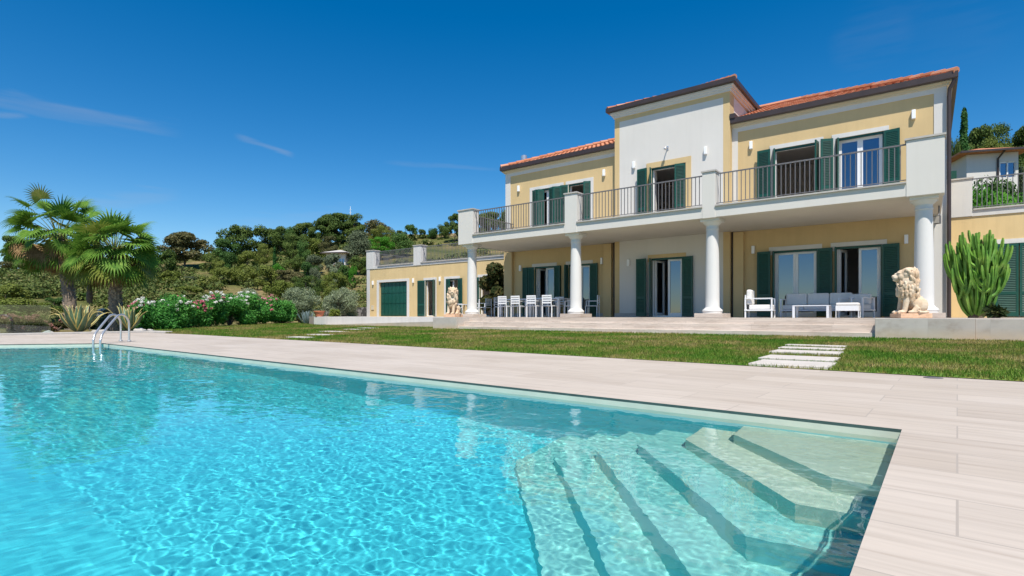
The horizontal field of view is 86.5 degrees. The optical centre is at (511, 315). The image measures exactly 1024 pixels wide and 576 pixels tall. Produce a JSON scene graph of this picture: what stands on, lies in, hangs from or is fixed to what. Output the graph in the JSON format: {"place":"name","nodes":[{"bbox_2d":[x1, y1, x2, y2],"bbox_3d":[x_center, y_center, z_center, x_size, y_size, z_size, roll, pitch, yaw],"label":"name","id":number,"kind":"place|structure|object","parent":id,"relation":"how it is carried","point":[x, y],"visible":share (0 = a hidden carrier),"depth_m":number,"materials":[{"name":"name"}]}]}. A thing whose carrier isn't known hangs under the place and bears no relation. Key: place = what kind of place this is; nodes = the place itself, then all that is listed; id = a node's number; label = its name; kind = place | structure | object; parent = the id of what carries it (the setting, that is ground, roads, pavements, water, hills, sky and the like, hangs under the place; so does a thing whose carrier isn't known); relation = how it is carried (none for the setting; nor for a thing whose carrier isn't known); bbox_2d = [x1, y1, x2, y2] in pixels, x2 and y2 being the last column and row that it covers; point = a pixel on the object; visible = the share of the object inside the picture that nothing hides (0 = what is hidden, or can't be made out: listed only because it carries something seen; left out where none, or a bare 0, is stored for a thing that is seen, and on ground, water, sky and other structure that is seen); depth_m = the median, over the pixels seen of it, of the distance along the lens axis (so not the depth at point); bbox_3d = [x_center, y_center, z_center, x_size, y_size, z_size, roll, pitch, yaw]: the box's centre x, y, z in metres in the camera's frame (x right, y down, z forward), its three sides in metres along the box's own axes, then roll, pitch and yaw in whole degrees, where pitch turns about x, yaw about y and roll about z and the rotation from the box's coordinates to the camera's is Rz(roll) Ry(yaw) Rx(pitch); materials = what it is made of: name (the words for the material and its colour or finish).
{"place":"outdoors","nodes":[
{"label":"outdoors","id":0,"kind":"place"},
{"bbox_2d":[0,313,49,332],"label":"faded oleander","id":1,"kind":"object","parent":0,"point":[12,323],"visible":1,"depth_m":22.09,"materials":[{"name":"plant"}]},
{"bbox_2d":[0,233,504,332],"bbox_3d":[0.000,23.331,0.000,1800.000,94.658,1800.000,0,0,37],"label":"hills","id":2,"kind":"structure","parent":0,"point":[233,288],"depth_m":80.14,"materials":[{"name":"green plant"}]},
{"bbox_2d":[0,282,31,308],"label":"shrub","id":3,"kind":"object","parent":2,"relation":"on","point":[13,291],"visible":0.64,"depth_m":36.89,"materials":[{"name":"green plant"}]},
{"bbox_2d":[0,297,63,315],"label":"shrub","id":4,"kind":"object","parent":2,"relation":"on","point":[21,304],"visible":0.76,"depth_m":33.51,"materials":[{"name":"green plant"}]},
{"bbox_2d":[0,183,113,329],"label":"palm tree","id":5,"kind":"object","parent":2,"relation":"on","point":[48,256],"visible":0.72,"depth_m":26.27,"materials":[{"name":"green plant"}]},
{"bbox_2d":[92,308,108,329],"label":"white flower shrub","id":6,"kind":"object","parent":2,"relation":"on","point":[102,318],"visible":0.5,"depth_m":26.25,"materials":[{"name":"green plant"}]},
{"bbox_2d":[59,207,164,330],"bbox_3d":[-18.172,-2.166,24.933,4.436,5.758,3.895,0,0,37],"label":"palm tree","id":7,"kind":"object","parent":2,"relation":"on","point":[117,268],"visible":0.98,"depth_m":24.27,"materials":[{"name":"green plant"}]},
{"bbox_2d":[119,296,181,330],"bbox_3d":[-16.212,-0.060,24.439,2.465,1.600,2.344,0,0,37],"label":"oleander bush","id":8,"kind":"object","parent":2,"relation":"on","point":[162,314],"visible":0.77,"depth_m":23.99,"materials":[{"name":"green plant"}]},
{"bbox_2d":[155,249,179,271],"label":"pine tree","id":9,"kind":"object","parent":2,"relation":"on","point":[169,259],"visible":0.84,"depth_m":87.27,"materials":[{"name":"green plant"}]},
{"bbox_2d":[149,270,185,285],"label":"pine tree","id":10,"kind":"object","parent":2,"relation":"on","point":[167,275],"visible":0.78,"depth_m":61.30,"materials":[{"name":"green plant"}]},
{"bbox_2d":[155,293,197,327],"bbox_3d":[-15.969,-0.181,25.711,2.140,1.807,2.175,0,0,-13],"label":"oleander bush","id":11,"kind":"object","parent":2,"relation":"on","point":[185,318],"visible":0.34,"depth_m":25.35,"materials":[{"name":"green plant"}]},
{"bbox_2d":[157,231,213,267],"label":"pine tree","id":12,"kind":"object","parent":2,"relation":"on","point":[180,243],"visible":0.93,"depth_m":93.26,"materials":[{"name":"green plant"}]},
{"bbox_2d":[177,295,213,327],"bbox_3d":[-15.942,-0.161,26.889,2.188,1.690,1.881,0,0,37],"label":"oleander bush","id":13,"kind":"object","parent":2,"relation":"on","point":[203,313],"visible":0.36,"depth_m":26.64,"materials":[{"name":"green plant"}]},
{"bbox_2d":[192,291,232,326],"bbox_3d":[-15.766,-0.322,28.374,2.479,1.987,1.979,0,0,37],"label":"oleander bush","id":14,"kind":"object","parent":2,"relation":"on","point":[220,304],"visible":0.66,"depth_m":28.07,"materials":[{"name":"green plant"}]},
{"bbox_2d":[210,266,235,283],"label":"pine tree","id":15,"kind":"object","parent":2,"relation":"on","point":[224,271],"visible":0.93,"depth_m":65.45,"materials":[{"name":"green plant"}]},
{"bbox_2d":[212,238,241,256],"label":"broadleaf tree","id":16,"kind":"object","parent":2,"relation":"on","point":[224,243],"visible":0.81,"depth_m":103.96,"materials":[{"name":"green plant"}]},
{"bbox_2d":[218,251,239,268],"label":"shrub","id":17,"kind":"object","parent":2,"relation":"on","point":[226,259],"visible":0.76,"depth_m":87.27,"materials":[{"name":"green plant"}]},
{"bbox_2d":[213,224,256,253],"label":"pine tree","id":18,"kind":"object","parent":2,"relation":"on","point":[240,234],"visible":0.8,"depth_m":111.09,"materials":[{"name":"green plant"}]},
{"bbox_2d":[230,265,260,284],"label":"bush","id":19,"kind":"object","parent":2,"relation":"on","point":[238,272],"visible":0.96,"depth_m":65.87,"materials":[{"name":"green plant"}]},
{"bbox_2d":[237,250,259,269],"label":"broadleaf tree","id":20,"kind":"object","parent":2,"relation":"on","point":[248,255],"visible":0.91,"depth_m":87.47,"materials":[{"name":"green plant"}]},
{"bbox_2d":[0,230,503,328],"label":"scrub","id":21,"kind":"object","parent":2,"relation":"on","point":[45,284],"visible":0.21,"depth_m":55.30,"materials":[{"name":"green plant"}]},
{"bbox_2d":[253,243,273,264],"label":"umbrella pine tree","id":22,"kind":"object","parent":2,"relation":"on","point":[262,257],"visible":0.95,"depth_m":91.48,"materials":[{"name":"green plant"}]},
{"bbox_2d":[247,224,281,250],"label":"pine tree","id":23,"kind":"object","parent":2,"relation":"on","point":[262,232],"visible":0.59,"depth_m":113.15,"materials":[{"name":"green plant"}]},
{"bbox_2d":[253,264,282,287],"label":"bush","id":24,"kind":"object","parent":2,"relation":"on","point":[265,271],"visible":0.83,"depth_m":63.22,"materials":[{"name":"green plant"}]},
{"bbox_2d":[262,279,294,298],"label":"bush","id":25,"kind":"object","parent":2,"relation":"on","point":[279,288],"visible":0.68,"depth_m":53.10,"materials":[{"name":"green plant"}]},
{"bbox_2d":[266,226,291,251],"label":"pine tree","id":26,"kind":"object","parent":2,"relation":"on","point":[276,239],"visible":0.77,"depth_m":110.96,"materials":[{"name":"green plant"}]},
{"bbox_2d":[275,269,304,286],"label":"pine tree","id":27,"kind":"object","parent":2,"relation":"on","point":[287,275],"visible":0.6,"depth_m":59.27,"materials":[{"name":"green plant"}]},
{"bbox_2d":[280,233,304,256],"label":"umbrella pine tree","id":28,"kind":"object","parent":2,"relation":"on","point":[294,238],"visible":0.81,"depth_m":97.30,"materials":[{"name":"green plant"}]},
{"bbox_2d":[281,256,304,271],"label":"shrub","id":29,"kind":"object","parent":2,"relation":"on","point":[294,262],"visible":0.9,"depth_m":77.69,"materials":[{"name":"green plant"}]},
{"bbox_2d":[282,286,324,322],"bbox_3d":[-14.629,-0.706,37.447,2.963,2.732,2.897,0,0,37],"label":"olive tree","id":30,"kind":"object","parent":2,"relation":"on","point":[302,301],"visible":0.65,"depth_m":37.02,"materials":[{"name":"green plant"}]},
{"bbox_2d":[293,222,320,244],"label":"pine tree","id":31,"kind":"object","parent":2,"relation":"on","point":[303,228],"visible":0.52,"depth_m":116.81,"materials":[{"name":"green plant"}]},
{"bbox_2d":[290,275,325,295],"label":"bush","id":32,"kind":"object","parent":2,"relation":"on","point":[315,287],"visible":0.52,"depth_m":53.86,"materials":[{"name":"green plant"}]},
{"bbox_2d":[308,218,343,242],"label":"pine tree","id":33,"kind":"object","parent":2,"relation":"on","point":[320,224],"visible":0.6,"depth_m":120.37,"materials":[{"name":"green plant"}]},
{"bbox_2d":[318,235,338,251],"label":"pine tree","id":34,"kind":"object","parent":2,"relation":"on","point":[326,244],"visible":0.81,"depth_m":95.63,"materials":[{"name":"green plant"}]},
{"bbox_2d":[323,253,343,271],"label":"shrub","id":35,"kind":"object","parent":2,"relation":"on","point":[331,259],"visible":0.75,"depth_m":77.05,"materials":[{"name":"green plant"}]},
{"bbox_2d":[320,271,349,298],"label":"bush","id":36,"kind":"object","parent":2,"relation":"on","point":[342,281],"visible":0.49,"depth_m":51.77,"materials":[{"name":"green plant"}]},
{"bbox_2d":[320,212,351,241],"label":"pine tree","id":37,"kind":"object","parent":2,"relation":"on","point":[337,220],"visible":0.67,"depth_m":123.69,"materials":[{"name":"green plant"}]},
{"bbox_2d":[341,213,365,236],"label":"pine tree","id":38,"kind":"object","parent":2,"relation":"on","point":[354,225],"visible":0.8,"depth_m":124.25,"materials":[{"name":"green plant"}]},
{"bbox_2d":[341,230,371,260],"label":"eucalyptus tree","id":39,"kind":"object","parent":2,"relation":"on","point":[358,245],"visible":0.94,"depth_m":91.34,"materials":[{"name":"green plant"}]},
{"bbox_2d":[346,255,366,274],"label":"shrub","id":40,"kind":"object","parent":2,"relation":"on","point":[361,267],"visible":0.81,"depth_m":79.09,"materials":[{"name":"green plant"}]},
{"bbox_2d":[364,219,393,236],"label":"pine tree","id":41,"kind":"object","parent":2,"relation":"on","point":[372,224],"visible":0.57,"depth_m":122.37,"materials":[{"name":"green plant"}]},
{"bbox_2d":[366,225,396,245],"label":"umbrella pine tree","id":42,"kind":"object","parent":2,"relation":"on","point":[376,230],"visible":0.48,"depth_m":107.09,"materials":[{"name":"green plant"}]},
{"bbox_2d":[368,236,395,259],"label":"umbrella pine tree","id":43,"kind":"object","parent":2,"relation":"on","point":[383,242],"visible":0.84,"depth_m":94.14,"materials":[{"name":"green plant"}]},
{"bbox_2d":[385,233,415,256],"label":"broadleaf tree","id":44,"kind":"object","parent":2,"relation":"on","point":[401,241],"visible":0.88,"depth_m":97.35,"materials":[{"name":"green plant"}]},
{"bbox_2d":[442,213,457,241],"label":"pine tree","id":45,"kind":"object","parent":2,"relation":"on","point":[450,226],"visible":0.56,"depth_m":126.86,"materials":[{"name":"green plant"}]},
{"bbox_2d":[479,211,498,232],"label":"pine tree","id":46,"kind":"object","parent":2,"relation":"on","point":[490,215],"visible":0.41,"depth_m":118.91,"materials":[{"name":"green plant"}]},
{"bbox_2d":[959,107,970,150],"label":"cypress","id":47,"kind":"object","parent":2,"relation":"on","point":[963,134],"visible":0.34,"depth_m":55.76,"materials":[{"name":"green plant"}]},
{"bbox_2d":[968,124,993,149],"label":"pine tree","id":48,"kind":"object","parent":2,"relation":"on","point":[977,136],"visible":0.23,"depth_m":61.23,"materials":[{"name":"green plant"}]},
{"bbox_2d":[951,147,1023,194],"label":"hill house","id":49,"kind":"structure","parent":2,"relation":"on","point":[978,163],"depth_m":44.10,"materials":[{"name":"white paint"}]},
{"bbox_2d":[1000,161,1014,176],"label":"window","id":50,"kind":"structure","parent":49,"relation":"in","point":[1006,168],"depth_m":43.89,"materials":[{"name":"blue glass"}]},
{"bbox_2d":[972,181,1008,209],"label":"shrub","id":51,"kind":"object","parent":2,"relation":"on","point":[978,199],"visible":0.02,"depth_m":32.64,"materials":[{"name":"green plant"}]},
{"bbox_2d":[980,136,1011,148],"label":"pine tree","id":52,"kind":"object","parent":2,"relation":"on","point":[991,142],"visible":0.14,"depth_m":57.49,"materials":[{"name":"green plant"}]},
{"bbox_2d":[972,174,1022,203],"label":"shrub","id":53,"kind":"object","parent":2,"relation":"on","point":[1000,186],"visible":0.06,"depth_m":36.83,"materials":[{"name":"green plant"}]},
{"bbox_2d":[989,122,1022,146],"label":"umbrella pine tree","id":54,"kind":"object","parent":2,"relation":"on","point":[999,129],"visible":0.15,"depth_m":63.10,"materials":[{"name":"green plant"}]},
{"bbox_2d":[366,243,505,316],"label":"garage wing","id":55,"kind":"structure","parent":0,"point":[420,284],"depth_m":34.08,"materials":[{"name":"beige paint"}]},
{"bbox_2d":[381,281,406,315],"bbox_3d":[-7.674,-1.080,35.487,2.700,2.220,0.060,0,0,37],"label":"garage door","id":56,"kind":"structure","parent":55,"relation":"in","point":[393,294],"depth_m":35.43,"materials":[{"name":"green paint"}]},
{"bbox_2d":[417,277,436,315],"bbox_3d":[-5.221,-1.140,33.313,1.717,2.360,0.594,0,0,37],"label":"door","id":57,"kind":"structure","parent":55,"relation":"in","point":[421,285],"depth_m":33.57,"materials":[{"name":"green paint"}]},
{"bbox_2d":[444,276,461,313],"bbox_3d":[-3.274,-1.140,32.222,1.617,2.360,0.859,0,0,37],"label":"door","id":58,"kind":"structure","parent":55,"relation":"in","point":[448,281],"depth_m":32.22,"materials":[{"name":"white glass"}]},
{"bbox_2d":[0,333,1023,575],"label":"pool deck","id":59,"kind":"structure","parent":0,"point":[950,500],"depth_m":4.08,"materials":[{"name":"stone"}]},
{"bbox_2d":[92,314,130,346],"bbox_3d":[-9.731,0.681,13.253,0.358,1.459,1.817,0,0,-16],"label":"pool ladder","id":60,"kind":"object","parent":59,"relation":"attached to","point":[106,328],"visible":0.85,"depth_m":13.17,"materials":[{"name":"silver metal"}]},
{"bbox_2d":[0,0,1023,265],"label":"sky","id":61,"kind":"structure","parent":0,"point":[201,118],"materials":[{"name":"blue"}]},
{"bbox_2d":[84,322,1023,428],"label":"ground","id":62,"kind":"structure","parent":0,"point":[658,360],"depth_m":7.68,"materials":[{"name":"green plant"}]},
{"bbox_2d":[48,305,111,331],"bbox_3d":[-16.229,0.095,20.308,1.850,1.090,1.554,0,0,-18],"label":"agave","id":63,"kind":"object","parent":62,"relation":"on","point":[79,320],"visible":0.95,"depth_m":20.15,"materials":[{"name":"green plant"}]},
{"bbox_2d":[0,331,171,335],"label":"kerb","id":64,"kind":"structure","parent":62,"relation":"on","point":[45,333],"depth_m":19.39,"materials":[{"name":"grey stone"}]},
{"bbox_2d":[108,304,146,330],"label":"agave","id":65,"kind":"object","parent":62,"relation":"on","point":[135,321],"visible":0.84,"depth_m":22.12,"materials":[{"name":"green plant"}]},
{"bbox_2d":[314,317,432,324],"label":"retaining wall","id":66,"kind":"structure","parent":62,"relation":"on","point":[340,320],"depth_m":27.61,"materials":[{"name":"white paint"}]},
{"bbox_2d":[0,343,901,438],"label":"pool basin","id":67,"kind":"object","parent":62,"relation":"in","point":[892,433],"visible":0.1,"depth_m":4.45,"materials":[{"name":"beige tile"}]},
{"bbox_2d":[0,346,897,575],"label":"water","id":68,"kind":"structure","parent":67,"relation":"in","point":[115,461],"depth_m":2.38,"materials":[{"name":"blue liquid"}]},
{"bbox_2d":[433,317,468,328],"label":"retaining wall","id":69,"kind":"structure","parent":62,"relation":"on","point":[448,322],"depth_m":21.07,"materials":[{"name":"stone"}]},
{"bbox_2d":[444,287,462,316],"bbox_3d":[-2.326,-0.550,21.645,0.559,1.221,0.665,0,0,25],"label":"lion statue","id":70,"kind":"object","parent":69,"relation":"on","point":[453,307],"visible":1,"depth_m":21.45,"materials":[{"name":"stone"}]},
{"bbox_2d":[308,316,1023,323],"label":"terrace","id":71,"kind":"structure","parent":62,"relation":"on","point":[311,320],"depth_m":17.18,"materials":[{"name":"stone"}]},
{"bbox_2d":[321,287,359,316],"bbox_3d":[-11.142,-0.659,35.472,2.481,2.529,2.083,0,0,-26],"label":"olive tree","id":72,"kind":"object","parent":71,"relation":"on","point":[344,300],"visible":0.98,"depth_m":35.12,"materials":[{"name":"green plant"}]},
{"bbox_2d":[478,262,503,316],"bbox_3d":[-1.023,-1.355,29.067,2.124,3.029,1.577,0,0,37],"label":"wall shrub","id":73,"kind":"object","parent":71,"relation":"on","point":[492,281],"visible":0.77,"depth_m":28.63,"materials":[{"name":"green plant"}]},
{"bbox_2d":[458,317,874,337],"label":"terrace steps","id":74,"kind":"structure","parent":71,"relation":"attached to","point":[850,327],"depth_m":15.72,"materials":[{"name":"stone"}]},
{"bbox_2d":[457,66,959,317],"bbox_3d":[7.949,-4.659,23.033,16.791,9.459,12.991,0,0,37],"label":"villa","id":75,"kind":"object","parent":71,"relation":"on","point":[718,198],"visible":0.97,"depth_m":19.09,"materials":[{"name":"yellow paint"}]},
{"bbox_2d":[522,262,560,315],"bbox_3d":[1.503,-1.155,24.752,2.080,2.390,0.793,0,0,37],"label":"window","id":76,"kind":"structure","parent":75,"relation":"in","point":[548,280],"depth_m":24.75,"materials":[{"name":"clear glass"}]},
{"bbox_2d":[530,182,563,226],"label":"window","id":77,"kind":"structure","parent":75,"relation":"in","point":[552,191],"depth_m":24.48,"materials":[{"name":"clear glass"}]},
{"bbox_2d":[560,177,593,222],"bbox_3d":[2.815,-4.615,23.402,1.576,2.450,0.378,0,0,37],"label":"window","id":78,"kind":"structure","parent":75,"relation":"in","point":[588,183],"depth_m":23.02,"materials":[{"name":"green paint"}]},
{"bbox_2d":[564,260,597,315],"bbox_3d":[2.952,-1.155,23.215,1.590,2.390,0.533,0,0,37],"label":"window","id":79,"kind":"structure","parent":75,"relation":"in","point":[589,272],"depth_m":23.26,"materials":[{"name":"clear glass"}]},
{"bbox_2d":[637,156,690,213],"bbox_3d":[5.792,-4.650,20.729,2.059,2.520,0.450,0,0,37],"label":"window","id":80,"kind":"structure","parent":75,"relation":"in","point":[646,175],"depth_m":20.77,"materials":[{"name":"green paint"}]},
{"bbox_2d":[636,252,692,316],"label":"door","id":81,"kind":"structure","parent":75,"relation":"in","point":[680,269],"depth_m":20.79,"materials":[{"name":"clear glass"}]},
{"bbox_2d":[757,137,823,198],"bbox_3d":[9.329,-4.615,18.301,1.990,2.450,0.570,0,0,37],"label":"window","id":82,"kind":"structure","parent":75,"relation":"in","point":[768,156],"depth_m":18.58,"materials":[{"name":"green paint"}]},
{"bbox_2d":[757,244,831,316],"bbox_3d":[9.486,-1.155,18.302,2.260,2.390,0.402,0,0,37],"label":"window","id":83,"kind":"structure","parent":75,"relation":"in","point":[807,270],"depth_m":18.41,"materials":[{"name":"clear glass"}]},
{"bbox_2d":[820,125,899,191],"bbox_3d":[10.926,-4.615,17.113,2.082,2.450,0.542,0,0,37],"label":"window","id":84,"kind":"structure","parent":75,"relation":"in","point":[834,145],"depth_m":17.24,"materials":[{"name":"clear glass"}]},
{"bbox_2d":[831,239,899,316],"bbox_3d":[11.225,-1.155,17.301,1.818,2.390,0.986,0,0,37],"label":"window","id":85,"kind":"structure","parent":75,"relation":"in","point":[878,263],"depth_m":17.05,"materials":[{"name":"clear glass"}]},
{"bbox_2d":[744,290,775,317],"bbox_3d":[7.500,-0.360,16.445,0.780,0.840,0.720,0,0,32],"label":"armchair","id":86,"kind":"object","parent":71,"relation":"on","point":[750,298],"visible":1,"depth_m":16.32,"materials":[{"name":"white paint"}]},
{"bbox_2d":[780,292,854,317],"bbox_3d":[9.410,-0.320,16.786,1.950,0.760,0.800,0,0,37],"label":"sofa","id":87,"kind":"object","parent":71,"relation":"on","point":[813,299],"visible":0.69,"depth_m":16.90,"materials":[{"name":"grey fabric"}]},
{"bbox_2d":[836,303,860,317],"bbox_3d":[9.216,-0.145,14.919,0.540,0.410,0.482,0,0,37],"label":"footstool","id":88,"kind":"object","parent":71,"relation":"on","point":[848,306],"visible":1,"depth_m":14.74,"materials":[{"name":"white fabric"}]},
{"bbox_2d":[838,294,875,317],"bbox_3d":[10.070,-0.290,15.903,0.720,0.700,0.700,0,0,-33],"label":"armchair","id":89,"kind":"object","parent":71,"relation":"on","point":[866,302],"visible":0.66,"depth_m":15.81,"materials":[{"name":"white fabric"}]},
{"bbox_2d":[943,230,1013,317],"bbox_3d":[11.941,-1.076,13.980,1.361,2.312,1.219,0,0,37],"label":"candelabra cactus","id":90,"kind":"object","parent":71,"relation":"on","point":[978,272],"visible":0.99,"depth_m":13.73,"materials":[{"name":"green plant"}]},
{"bbox_2d":[979,302,1010,317],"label":"plant","id":91,"kind":"object","parent":71,"relation":"on","point":[994,311],"visible":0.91,"depth_m":13.29,"materials":[{"name":"green plant"}]},
{"bbox_2d":[875,318,974,339],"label":"retaining wall","id":92,"kind":"structure","parent":62,"relation":"on","point":[949,328],"depth_m":12.09,"materials":[{"name":"stone"}]},
{"bbox_2d":[890,267,931,317],"bbox_3d":[9.349,-0.540,12.761,0.677,1.201,0.556,0,0,9],"label":"lion statue","id":93,"kind":"object","parent":92,"relation":"on","point":[912,302],"visible":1,"depth_m":12.64,"materials":[{"name":"stone"}]},
{"bbox_2d":[975,319,1023,340],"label":"retaining wall","id":94,"kind":"structure","parent":62,"relation":"on","point":[996,329],"depth_m":11.38,"materials":[{"name":"concrete"}]},
{"bbox_2d":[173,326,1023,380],"bbox_3d":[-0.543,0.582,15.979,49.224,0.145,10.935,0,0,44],"label":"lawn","id":95,"kind":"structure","parent":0,"point":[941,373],"depth_m":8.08,"materials":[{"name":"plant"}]},
{"bbox_2d":[217,291,255,325],"bbox_3d":[-15.670,-0.374,30.048,2.578,2.008,2.580,0,0,37],"label":"oleander bush","id":96,"kind":"object","parent":95,"relation":"on","point":[244,316],"visible":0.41,"depth_m":29.95,"materials":[{"name":"green plant"}]},
{"bbox_2d":[233,291,265,323],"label":"oleander bush","id":97,"kind":"object","parent":95,"relation":"on","point":[255,307],"visible":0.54,"depth_m":31.15,"materials":[{"name":"green plant"}]},
{"bbox_2d":[251,294,285,323],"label":"oleander bush","id":98,"kind":"object","parent":95,"relation":"on","point":[273,309],"visible":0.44,"depth_m":32.97,"materials":[{"name":"green plant"}]},
{"bbox_2d":[272,299,297,322],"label":"oleander bush","id":99,"kind":"object","parent":95,"relation":"on","point":[288,307],"visible":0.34,"depth_m":34.50,"materials":[{"name":"green plant"}]},
{"bbox_2d":[329,322,432,326],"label":"ramp","id":100,"kind":"structure","parent":95,"relation":"on","point":[421,324],"depth_m":25.00,"materials":[{"name":"stone"}]},
{"bbox_2d":[748,359,836,370],"bbox_3d":[3.719,0.652,7.202,0.920,0.056,0.800,0,0,37],"label":"stepping stone","id":101,"kind":"object","parent":95,"relation":"on","point":[801,364],"visible":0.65,"depth_m":7.09,"materials":[{"name":"beige stone"}]},
{"bbox_2d":[758,355,838,361],"bbox_3d":[4.226,0.647,7.997,0.960,0.066,0.780,0,0,37],"label":"stepping stone","id":102,"kind":"object","parent":95,"relation":"on","point":[805,358],"visible":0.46,"depth_m":7.91,"materials":[{"name":"beige stone"}]},
{"bbox_2d":[769,349,843,355],"bbox_3d":[4.876,0.636,9.011,1.000,0.088,0.660,0,0,37],"label":"stepping stone","id":103,"kind":"object","parent":95,"relation":"on","point":[812,352],"visible":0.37,"depth_m":8.97,"materials":[{"name":"beige stone"}]},
{"bbox_2d":[951,170,1023,317],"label":"side wing","id":104,"kind":"structure","parent":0,"point":[1006,222],"depth_m":16.61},
{"bbox_2d":[995,238,1023,316],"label":"door","id":105,"kind":"structure","parent":104,"relation":"in","point":[1008,298],"depth_m":16.34,"materials":[{"name":"green paint"}]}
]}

